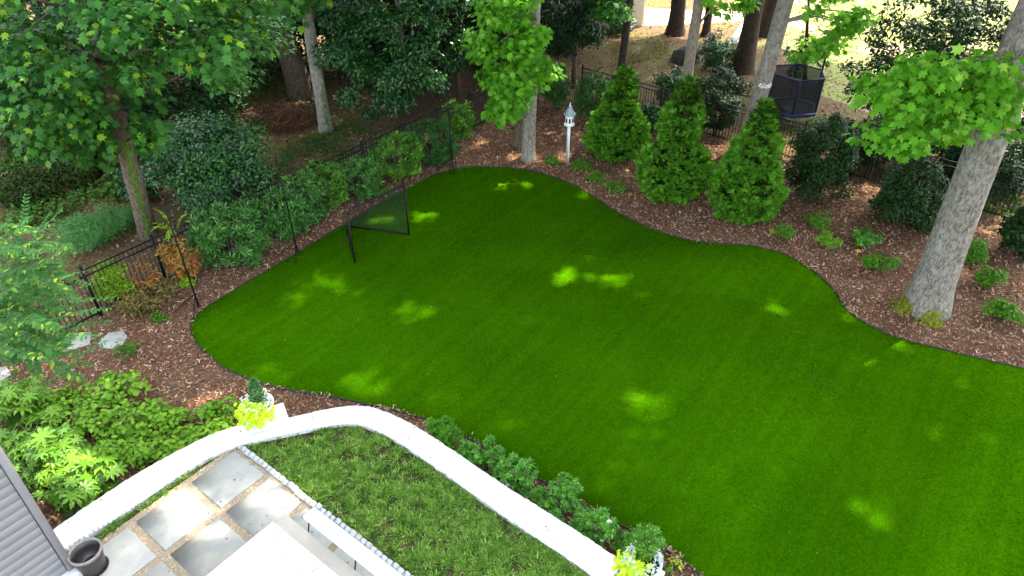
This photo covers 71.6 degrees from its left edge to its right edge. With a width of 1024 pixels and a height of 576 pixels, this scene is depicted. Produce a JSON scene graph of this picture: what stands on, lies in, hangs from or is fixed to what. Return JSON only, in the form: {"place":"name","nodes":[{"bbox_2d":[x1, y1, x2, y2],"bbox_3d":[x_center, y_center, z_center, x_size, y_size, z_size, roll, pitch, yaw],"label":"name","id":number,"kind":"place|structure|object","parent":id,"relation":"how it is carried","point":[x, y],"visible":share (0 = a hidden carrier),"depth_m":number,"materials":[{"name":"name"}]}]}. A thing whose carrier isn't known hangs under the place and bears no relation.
{"place":"outdoors","nodes":[
{"label":"outdoors","id":0,"kind":"place"},
{"bbox_2d":[0,0,1023,366],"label":"ground","id":1,"kind":"structure","parent":0,"point":[478,104],"depth_m":28.23,"materials":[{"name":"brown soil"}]},
{"bbox_2d":[0,165,64,207],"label":"shrub","id":2,"kind":"object","parent":1,"relation":"on","point":[33,184],"visible":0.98,"depth_m":22.57,"materials":[{"name":"green plant"}]},
{"bbox_2d":[0,446,82,575],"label":"house","id":3,"kind":"structure","parent":1,"relation":"on","point":[31,544],"depth_m":10.73,"materials":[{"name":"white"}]},
{"bbox_2d":[0,149,124,232],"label":"ground cover","id":4,"kind":"object","parent":1,"relation":"on","point":[51,206],"visible":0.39,"depth_m":22.75,"materials":[{"name":"green plant"}]},
{"bbox_2d":[37,148,139,196],"bbox_3d":[-14.355,-4.195,24.099,3.033,1.230,3.071,0,36,0],"label":"shrub","id":5,"kind":"object","parent":1,"relation":"on","point":[76,175],"visible":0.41,"depth_m":23.56,"materials":[{"name":"green plant"}]},
{"bbox_2d":[45,198,134,256],"bbox_3d":[-12.360,-1.804,20.846,2.107,1.205,2.367,20,40,25],"label":"shrub","id":6,"kind":"object","parent":1,"relation":"on","point":[97,227],"visible":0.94,"depth_m":20.56,"materials":[{"name":"green plant"}]},
{"bbox_2d":[33,6,184,128],"bbox_3d":[-14.818,-8.082,26.037,4.959,5.281,4.512,19,40,24],"label":"evergreen tree","id":7,"kind":"object","parent":1,"relation":"on","point":[146,108],"visible":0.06,"depth_m":25.28,"materials":[{"name":"green plant"}]},
{"bbox_2d":[84,257,139,303],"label":"shrub","id":8,"kind":"object","parent":1,"relation":"on","point":[113,278],"visible":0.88,"depth_m":18.12,"materials":[{"name":"green plant"}]},
{"bbox_2d":[0,0,305,239],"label":"tree","id":9,"kind":"object","parent":1,"relation":"on","point":[66,85],"visible":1,"depth_m":16.68,"materials":[{"name":"green plant"}]},
{"bbox_2d":[131,5,261,129],"bbox_3d":[-11.551,-8.355,25.896,4.077,5.887,4.650,13,38,17],"label":"evergreen tree","id":10,"kind":"object","parent":1,"relation":"on","point":[192,98],"visible":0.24,"depth_m":25.98,"materials":[{"name":"green plant"}]},
{"bbox_2d":[128,0,283,85],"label":"evergreen tree","id":11,"kind":"object","parent":1,"relation":"on","point":[268,67],"visible":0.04,"depth_m":30.54,"materials":[{"name":"green plant"}]},
{"bbox_2d":[136,107,283,214],"bbox_3d":[-9.639,-4.044,22.420,4.406,2.880,4.577,0,36,0],"label":"shrub","id":12,"kind":"object","parent":1,"relation":"on","point":[213,158],"visible":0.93,"depth_m":21.70,"materials":[{"name":"green plant"}]},
{"bbox_2d":[0,89,490,364],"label":"metal fence","id":13,"kind":"object","parent":1,"relation":"on","point":[151,239],"visible":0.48,"depth_m":19.79,"materials":[{"name":"black metal"}]},
{"bbox_2d":[246,0,334,133],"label":"tree","id":14,"kind":"object","parent":1,"relation":"on","point":[307,28],"visible":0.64,"depth_m":25.43,"materials":[{"name":"grey plant"}]},
{"bbox_2d":[276,0,313,100],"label":"tree","id":15,"kind":"object","parent":1,"relation":"on","point":[298,82],"visible":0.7,"depth_m":29.75,"materials":[{"name":"brown plant"}]},
{"bbox_2d":[238,94,352,134],"bbox_3d":[-8.639,-6.789,27.889,5.020,1.773,2.751,0,36,0],"label":"brush pile","id":16,"kind":"object","parent":1,"relation":"on","point":[273,118],"visible":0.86,"depth_m":27.66,"materials":[{"name":"brown plant"}]},
{"bbox_2d":[67,424,589,575],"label":"terrace lawn","id":17,"kind":"structure","parent":1,"relation":"on","point":[391,555],"depth_m":12.87,"materials":[{"name":"plant"}]},
{"bbox_2d":[101,449,337,575],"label":"gravel bed","id":18,"kind":"object","parent":17,"relation":"on","point":[154,544],"depth_m":12.62,"materials":[{"name":"beige gravel"}]},
{"bbox_2d":[100,528,156,575],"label":"flagstone","id":19,"kind":"object","parent":18,"relation":"on","point":[128,552],"visible":0.66,"depth_m":12.02,"materials":[{"name":"grey stone"}]},
{"bbox_2d":[67,537,108,575],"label":"black pot","id":20,"kind":"object","parent":19,"relation":"on","point":[88,557],"visible":1,"depth_m":11.68,"materials":[{"name":"grey ceramic"}]},
{"bbox_2d":[136,488,213,550],"bbox_3d":[-5.994,4.090,12.632,0.930,0.036,0.945,24,42,30],"label":"flagstone","id":21,"kind":"object","parent":18,"relation":"on","point":[180,514],"visible":1,"depth_m":12.60,"materials":[{"name":"grey stone"}]},
{"bbox_2d":[170,517,246,575],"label":"flagstone","id":22,"kind":"object","parent":18,"relation":"on","point":[201,553],"visible":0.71,"depth_m":12.10,"materials":[{"name":"grey stone"}]},
{"bbox_2d":[191,451,263,507],"bbox_3d":[-5.330,3.582,13.332,0.930,0.036,0.945,24,42,30],"label":"flagstone","id":23,"kind":"object","parent":18,"relation":"on","point":[216,484],"visible":1,"depth_m":13.29,"materials":[{"name":"grey stone"}]},
{"bbox_2d":[226,478,300,536],"bbox_3d":[-4.478,3.967,12.802,0.930,0.036,0.945,24,42,30],"label":"flagstone","id":24,"kind":"object","parent":18,"relation":"on","point":[256,506],"visible":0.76,"depth_m":12.79,"materials":[{"name":"grey stone"}]},
{"bbox_2d":[206,521,337,575],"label":"deck","id":25,"kind":"structure","parent":18,"relation":"on","point":[272,548],"depth_m":11.29,"materials":[{"name":"white paint"}]},
{"bbox_2d":[276,515,361,575],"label":"step","id":26,"kind":"object","parent":18,"relation":"on","point":[321,552],"visible":0.54,"depth_m":11.74,"materials":[{"name":"white paint"}]},
{"bbox_2d":[303,507,401,575],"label":"railing","id":27,"kind":"object","parent":26,"relation":"on","point":[354,548],"visible":1,"depth_m":11.14,"materials":[{"name":"white paint"}]},
{"bbox_2d":[278,118,379,172],"bbox_3d":[-6.977,-5.298,26.373,2.480,0.317,4.886,20,40,25],"label":"ground cover","id":28,"kind":"object","parent":1,"relation":"on","point":[305,141],"visible":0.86,"depth_m":26.48,"materials":[{"name":"green plant"}]},
{"bbox_2d":[53,405,620,575],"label":"retaining wall","id":29,"kind":"structure","parent":1,"relation":"on","point":[582,552],"depth_m":13.10,"materials":[{"name":"white paint"}]},
{"bbox_2d":[245,403,289,443],"bbox_3d":[-4.877,2.735,14.184,0.800,0.440,0.520,-17,39,-22],"label":"pedestal","id":30,"kind":"object","parent":29,"relation":"on","point":[280,421],"visible":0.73,"depth_m":14.00,"materials":[{"name":"white paint"}]},
{"bbox_2d":[233,377,275,431],"bbox_3d":[-5.000,2.190,13.688,0.859,1.026,0.816,0,36,0],"label":"urn planter","id":31,"kind":"object","parent":30,"relation":"on","point":[256,407],"visible":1,"depth_m":13.60,"materials":[{"name":"white stone"}]},
{"bbox_2d":[307,0,476,123],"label":"evergreen tree","id":32,"kind":"object","parent":1,"relation":"on","point":[410,55],"visible":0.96,"depth_m":25.75,"materials":[{"name":"green plant"}]},
{"bbox_2d":[321,0,482,88],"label":"evergreen tree","id":33,"kind":"object","parent":1,"relation":"on","point":[373,39],"visible":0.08,"depth_m":29.85,"materials":[{"name":"green plant"}]},
{"bbox_2d":[419,0,487,102],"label":"evergreen tree","id":34,"kind":"object","parent":1,"relation":"on","point":[443,42],"visible":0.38,"depth_m":28.43,"materials":[{"name":"green plant"}]},
{"bbox_2d":[414,0,564,70],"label":"evergreen tree","id":35,"kind":"object","parent":1,"relation":"on","point":[545,15],"visible":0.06,"depth_m":30.96,"materials":[{"name":"green plant"}]},
{"bbox_2d":[0,96,1023,575],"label":"mulch bed","id":36,"kind":"object","parent":1,"relation":"on","point":[662,226],"depth_m":19.57,"materials":[{"name":"brown wood"}]},
{"bbox_2d":[7,441,45,487],"bbox_3d":[-9.303,3.522,13.916,1.275,0.807,1.127,0,36,0],"label":"fatsia","id":37,"kind":"object","parent":36,"relation":"on","point":[18,463],"visible":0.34,"depth_m":13.80,"materials":[{"name":"green plant"}]},
{"bbox_2d":[0,376,57,430],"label":"fatsia","id":38,"kind":"object","parent":36,"relation":"on","point":[27,398],"visible":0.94,"depth_m":14.86,"materials":[{"name":"green plant"}]},
{"bbox_2d":[0,405,68,454],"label":"fatsia","id":39,"kind":"object","parent":36,"relation":"on","point":[52,415],"visible":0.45,"depth_m":14.56,"materials":[{"name":"green plant"}]},
{"bbox_2d":[0,194,120,388],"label":"crape myrtle","id":40,"kind":"object","parent":36,"relation":"on","point":[23,328],"visible":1,"depth_m":7.41,"materials":[{"name":"green plant"}]},
{"bbox_2d":[22,425,102,491],"bbox_3d":[-8.823,3.265,13.980,1.453,1.122,1.546,-11,37,-15],"label":"fatsia","id":41,"kind":"object","parent":36,"relation":"on","point":[66,446],"visible":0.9,"depth_m":13.69,"materials":[{"name":"green plant"}]},
{"bbox_2d":[40,376,97,423],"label":"hydrangea","id":42,"kind":"object","parent":36,"relation":"on","point":[68,401],"visible":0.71,"depth_m":15.40,"materials":[{"name":"green plant"}]},
{"bbox_2d":[31,455,127,519],"bbox_3d":[-8.136,3.750,13.396,1.536,1.026,1.401,0,36,0],"label":"fatsia","id":43,"kind":"object","parent":36,"relation":"on","point":[90,479],"visible":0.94,"depth_m":13.22,"materials":[{"name":"green plant"}]},
{"bbox_2d":[60,397,124,441],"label":"hydrangea","id":44,"kind":"object","parent":36,"relation":"on","point":[86,422],"visible":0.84,"depth_m":14.64,"materials":[{"name":"green plant"}]},
{"bbox_2d":[89,430,134,477],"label":"hydrangea","id":45,"kind":"object","parent":36,"relation":"on","point":[114,446],"visible":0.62,"depth_m":14.01,"materials":[{"name":"green plant"}]},
{"bbox_2d":[78,369,151,414],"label":"hydrangea","id":46,"kind":"object","parent":36,"relation":"on","point":[111,393],"visible":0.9,"depth_m":15.43,"materials":[{"name":"green plant"}]},
{"bbox_2d":[104,397,168,447],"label":"hydrangea","id":47,"kind":"object","parent":36,"relation":"on","point":[138,423],"visible":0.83,"depth_m":14.56,"materials":[{"name":"green plant"}]},
{"bbox_2d":[113,287,163,317],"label":"grass tuft","id":48,"kind":"object","parent":36,"relation":"on","point":[135,301],"visible":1,"depth_m":18.08,"materials":[{"name":"brown plant"}]},
{"bbox_2d":[120,426,185,470],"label":"hydrangea","id":49,"kind":"object","parent":36,"relation":"on","point":[155,449],"visible":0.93,"depth_m":14.14,"materials":[{"name":"green plant"}]},
{"bbox_2d":[141,399,188,436],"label":"hydrangea","id":50,"kind":"object","parent":36,"relation":"on","point":[172,415],"visible":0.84,"depth_m":14.84,"materials":[{"name":"green plant"}]},
{"bbox_2d":[155,237,203,281],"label":"shrub","id":51,"kind":"object","parent":36,"relation":"on","point":[173,257],"visible":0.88,"depth_m":18.88,"materials":[{"name":"brown plant"}]},
{"bbox_2d":[165,422,207,448],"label":"hydrangea","id":52,"kind":"object","parent":36,"relation":"on","point":[189,434],"visible":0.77,"depth_m":14.67,"materials":[{"name":"green plant"}]},
{"bbox_2d":[186,396,240,438],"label":"hydrangea","id":53,"kind":"object","parent":36,"relation":"on","point":[213,408],"visible":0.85,"depth_m":15.04,"materials":[{"name":"green plant"}]},
{"bbox_2d":[184,197,274,269],"bbox_3d":[-8.008,-1.470,19.824,2.361,2.036,1.974,0,36,0],"label":"laurel shrub","id":54,"kind":"object","parent":36,"relation":"on","point":[250,257],"visible":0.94,"depth_m":19.50,"materials":[{"name":"green plant"}]},
{"bbox_2d":[235,179,314,241],"bbox_3d":[-7.084,-2.277,21.156,2.368,1.781,1.978,0,36,0],"label":"laurel shrub","id":55,"kind":"object","parent":36,"relation":"on","point":[279,230],"visible":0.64,"depth_m":20.84,"materials":[{"name":"green plant"}]},
{"bbox_2d":[274,166,330,224],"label":"laurel shrub","id":56,"kind":"object","parent":36,"relation":"on","point":[307,186],"visible":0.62,"depth_m":21.47,"materials":[{"name":"green plant"}]},
{"bbox_2d":[162,81,453,318],"bbox_3d":[-5.529,-3.230,21.004,1.694,3.136,10.878,24,42,29],"label":"backstop net","id":57,"kind":"object","parent":36,"relation":"on","point":[190,281],"visible":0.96,"depth_m":19.80,"materials":[{"name":"grey fabric"}]},
{"bbox_2d":[303,158,350,209],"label":"laurel shrub","id":58,"kind":"object","parent":36,"relation":"on","point":[342,186],"visible":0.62,"depth_m":22.27,"materials":[{"name":"green plant"}]},
{"bbox_2d":[327,152,385,201],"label":"laurel shrub","id":59,"kind":"object","parent":36,"relation":"on","point":[372,172],"visible":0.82,"depth_m":22.90,"materials":[{"name":"green plant"}]},
{"bbox_2d":[365,130,424,182],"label":"laurel shrub","id":60,"kind":"object","parent":36,"relation":"on","point":[416,154],"visible":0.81,"depth_m":23.88,"materials":[{"name":"green plant"}]},
{"bbox_2d":[404,117,461,166],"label":"laurel shrub","id":61,"kind":"object","parent":36,"relation":"on","point":[438,148],"visible":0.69,"depth_m":24.82,"materials":[{"name":"green plant"}]},
{"bbox_2d":[425,415,464,449],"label":"gardenia shrub","id":62,"kind":"object","parent":36,"relation":"on","point":[444,429],"visible":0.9,"depth_m":14.27,"materials":[{"name":"green plant"}]},
{"bbox_2d":[440,98,475,140],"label":"laurel shrub","id":63,"kind":"object","parent":36,"relation":"on","point":[457,129],"visible":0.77,"depth_m":26.58,"materials":[{"name":"green plant"}]},
{"bbox_2d":[459,434,505,471],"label":"gardenia shrub","id":64,"kind":"object","parent":36,"relation":"on","point":[480,459],"visible":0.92,"depth_m":13.86,"materials":[{"name":"green plant"}]},
{"bbox_2d":[460,0,566,161],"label":"tree","id":65,"kind":"object","parent":36,"relation":"on","point":[513,86],"visible":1,"depth_m":22.23,"materials":[{"name":"green plant"}]},
{"bbox_2d":[496,451,538,498],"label":"gardenia shrub","id":66,"kind":"object","parent":36,"relation":"on","point":[515,472],"visible":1,"depth_m":13.40,"materials":[{"name":"green plant"}]},
{"bbox_2d":[540,61,572,109],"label":"shrub","id":67,"kind":"object","parent":36,"relation":"on","point":[557,94],"visible":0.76,"depth_m":28.74,"materials":[{"name":"green plant"}]},
{"bbox_2d":[544,471,585,521],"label":"gardenia shrub","id":68,"kind":"object","parent":36,"relation":"on","point":[567,493],"visible":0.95,"depth_m":12.99,"materials":[{"name":"green plant"}]},
{"bbox_2d":[572,66,608,121],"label":"shrub","id":69,"kind":"object","parent":36,"relation":"on","point":[583,102],"visible":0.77,"depth_m":27.47,"materials":[{"name":"green plant"}]},
{"bbox_2d":[575,503,619,547],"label":"gardenia shrub","id":70,"kind":"object","parent":36,"relation":"on","point":[601,525],"visible":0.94,"depth_m":12.59,"materials":[{"name":"green plant"}]},
{"bbox_2d":[190,166,1023,575],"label":"lawn edging","id":71,"kind":"object","parent":36,"relation":"on","point":[474,440],"visible":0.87,"depth_m":17.46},
{"bbox_2d":[191,166,1023,575],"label":"artificial lawn","id":72,"kind":"structure","parent":36,"relation":"on","point":[703,463],"depth_m":16.36,"materials":[{"name":"green plastic"}]},
{"bbox_2d":[345,185,409,262],"bbox_3d":[-4.439,-2.204,20.749,1.816,1.715,2.080,28,44,33],"label":"lacrosse goal","id":73,"kind":"object","parent":72,"relation":"on","point":[348,225],"visible":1,"depth_m":20.93,"materials":[{"name":"black fabric"}]},
{"bbox_2d":[187,164,1015,575],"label":"stray mulch chips","id":74,"kind":"object","parent":72,"relation":"on","point":[485,444],"visible":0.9,"depth_m":17.11,"materials":[{"name":"brown wood"}]},
{"bbox_2d":[581,63,651,163],"bbox_3d":[3.766,-6.239,25.063,2.563,3.377,2.667,0,36,0],"label":"arborvitae","id":75,"kind":"object","parent":36,"relation":"on","point":[604,135],"visible":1,"depth_m":24.77,"materials":[{"name":"green plant"}]},
{"bbox_2d":[619,570,664,575],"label":"pedestal","id":76,"kind":"object","parent":36,"relation":"on","point":[662,572],"visible":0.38,"depth_m":11.60,"materials":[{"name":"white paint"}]},
{"bbox_2d":[611,522,666,575],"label":"urn planter","id":77,"kind":"object","parent":76,"relation":"on","point":[639,557],"visible":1,"depth_m":11.19,"materials":[{"name":"white stone"}]},
{"bbox_2d":[635,72,716,205],"bbox_3d":[5.310,-4.805,22.491,2.758,4.038,2.842,0,36,0],"label":"arborvitae","id":78,"kind":"object","parent":36,"relation":"on","point":[671,155],"visible":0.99,"depth_m":22.21,"materials":[{"name":"green plant"}]},
{"bbox_2d":[677,0,761,128],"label":"tree","id":79,"kind":"object","parent":36,"relation":"on","point":[745,6],"visible":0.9,"depth_m":23.33,"materials":[{"name":"grey plant"}]},
{"bbox_2d":[704,97,790,225],"bbox_3d":[7.235,-3.880,21.355,2.533,3.884,2.611,0,36,0],"label":"arborvitae","id":80,"kind":"object","parent":36,"relation":"on","point":[752,153],"visible":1,"depth_m":21.04,"materials":[{"name":"green plant"}]},
{"bbox_2d":[741,0,881,132],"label":"tree","id":81,"kind":"object","parent":36,"relation":"on","point":[850,25],"visible":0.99,"depth_m":23.20,"materials":[{"name":"grey plant"}]},
{"bbox_2d":[782,111,864,203],"bbox_3d":[10.020,-4.261,22.580,2.628,3.026,2.217,0,36,0],"label":"shrub","id":82,"kind":"object","parent":36,"relation":"on","point":[814,176],"visible":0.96,"depth_m":22.16,"materials":[{"name":"green plant"}]},
{"bbox_2d":[861,248,903,271],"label":"shrub","id":83,"kind":"object","parent":36,"relation":"on","point":[876,262],"visible":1,"depth_m":19.55,"materials":[{"name":"green plant"}]},
{"bbox_2d":[867,151,949,235],"bbox_3d":[11.925,-2.878,21.050,2.147,2.587,1.974,8,37,10],"label":"shrub","id":84,"kind":"object","parent":36,"relation":"on","point":[903,199],"visible":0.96,"depth_m":20.76,"materials":[{"name":"green plant"}]},
{"bbox_2d":[842,0,1023,328],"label":"tree","id":85,"kind":"object","parent":36,"relation":"on","point":[987,118],"visible":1,"depth_m":13.86,"materials":[{"name":"green plant"}]},
{"bbox_2d":[965,236,989,265],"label":"shrub","id":86,"kind":"object","parent":36,"relation":"on","point":[974,250],"visible":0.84,"depth_m":20.02,"materials":[{"name":"green plant"}]},
{"bbox_2d":[974,264,1009,289],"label":"shrub","id":87,"kind":"object","parent":36,"relation":"on","point":[983,279],"visible":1,"depth_m":18.91,"materials":[{"name":"green plant"}]},
{"bbox_2d":[978,297,1023,326],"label":"shrub","id":88,"kind":"object","parent":36,"relation":"on","point":[1002,308],"visible":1,"depth_m":17.89,"materials":[{"name":"green plant"}]},
{"bbox_2d":[993,205,1023,260],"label":"shrub","id":89,"kind":"object","parent":36,"relation":"on","point":[1011,230],"visible":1,"depth_m":20.03,"materials":[{"name":"green plant"}]},
{"bbox_2d":[544,0,612,88],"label":"evergreen tree","id":90,"kind":"object","parent":1,"relation":"on","point":[576,21],"visible":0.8,"depth_m":29.34,"materials":[{"name":"green plant"}]},
{"bbox_2d":[585,0,635,106],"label":"tree","id":91,"kind":"object","parent":1,"relation":"on","point":[614,11],"visible":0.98,"depth_m":26.77,"materials":[{"name":"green plant"}]},
{"bbox_2d":[650,65,682,105],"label":"shrub","id":92,"kind":"object","parent":1,"relation":"on","point":[664,78],"visible":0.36,"depth_m":28.88,"materials":[{"name":"green plant"}]},
{"bbox_2d":[664,0,685,36],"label":"tree","id":93,"kind":"object","parent":1,"relation":"on","point":[675,27],"visible":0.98,"depth_m":37.15,"materials":[{"name":"brown plant"}]},
{"bbox_2d":[696,28,738,71],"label":"shrub","id":94,"kind":"object","parent":1,"relation":"on","point":[720,52],"visible":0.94,"depth_m":32.78,"materials":[{"name":"green plant"}]},
{"bbox_2d":[702,87,745,134],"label":"shrub","id":95,"kind":"object","parent":1,"relation":"on","point":[712,116],"visible":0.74,"depth_m":26.52,"materials":[{"name":"green plant"}]},
{"bbox_2d":[697,64,753,98],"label":"shrub","id":96,"kind":"object","parent":1,"relation":"on","point":[727,77],"visible":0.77,"depth_m":29.63,"materials":[{"name":"green plant"}]},
{"bbox_2d":[729,0,763,74],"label":"tree","id":97,"kind":"object","parent":1,"relation":"on","point":[743,61],"visible":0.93,"depth_m":32.17,"materials":[{"name":"brown plant"}]},
{"bbox_2d":[767,45,825,129],"bbox_3d":[11.054,-7.837,27.680,2.056,2.724,2.043,0,36,0],"label":"trampoline","id":98,"kind":"object","parent":1,"relation":"on","point":[795,90],"visible":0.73,"depth_m":27.29,"materials":[{"name":"black fabric"}]},
{"bbox_2d":[581,65,1023,217],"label":"metal fence","id":99,"kind":"object","parent":1,"relation":"on","point":[806,124],"visible":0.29,"depth_m":25.00,"materials":[{"name":"black metal"}]},
{"bbox_2d":[842,107,899,165],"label":"evergreen bush","id":100,"kind":"object","parent":1,"relation":"on","point":[877,121],"visible":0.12,"depth_m":24.37,"materials":[{"name":"green plant"}]},
{"bbox_2d":[838,0,1011,109],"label":"evergreen tree","id":101,"kind":"object","parent":1,"relation":"on","point":[959,30],"visible":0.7,"depth_m":23.63,"materials":[{"name":"green plant"}]},
{"bbox_2d":[943,122,1023,198],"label":"evergreen bush","id":102,"kind":"object","parent":1,"relation":"on","point":[1010,167],"visible":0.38,"depth_m":21.69,"materials":[{"name":"green plant"}]},
{"bbox_2d":[644,8,743,25],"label":"driveway","id":103,"kind":"structure","parent":0,"point":[658,20],"depth_m":40.39,"materials":[{"name":"grey concrete"}]},
{"bbox_2d":[728,0,1023,131],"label":"neighbour lawn","id":104,"kind":"structure","parent":0,"point":[837,95],"depth_m":37.36,"materials":[{"name":"beige plant"}]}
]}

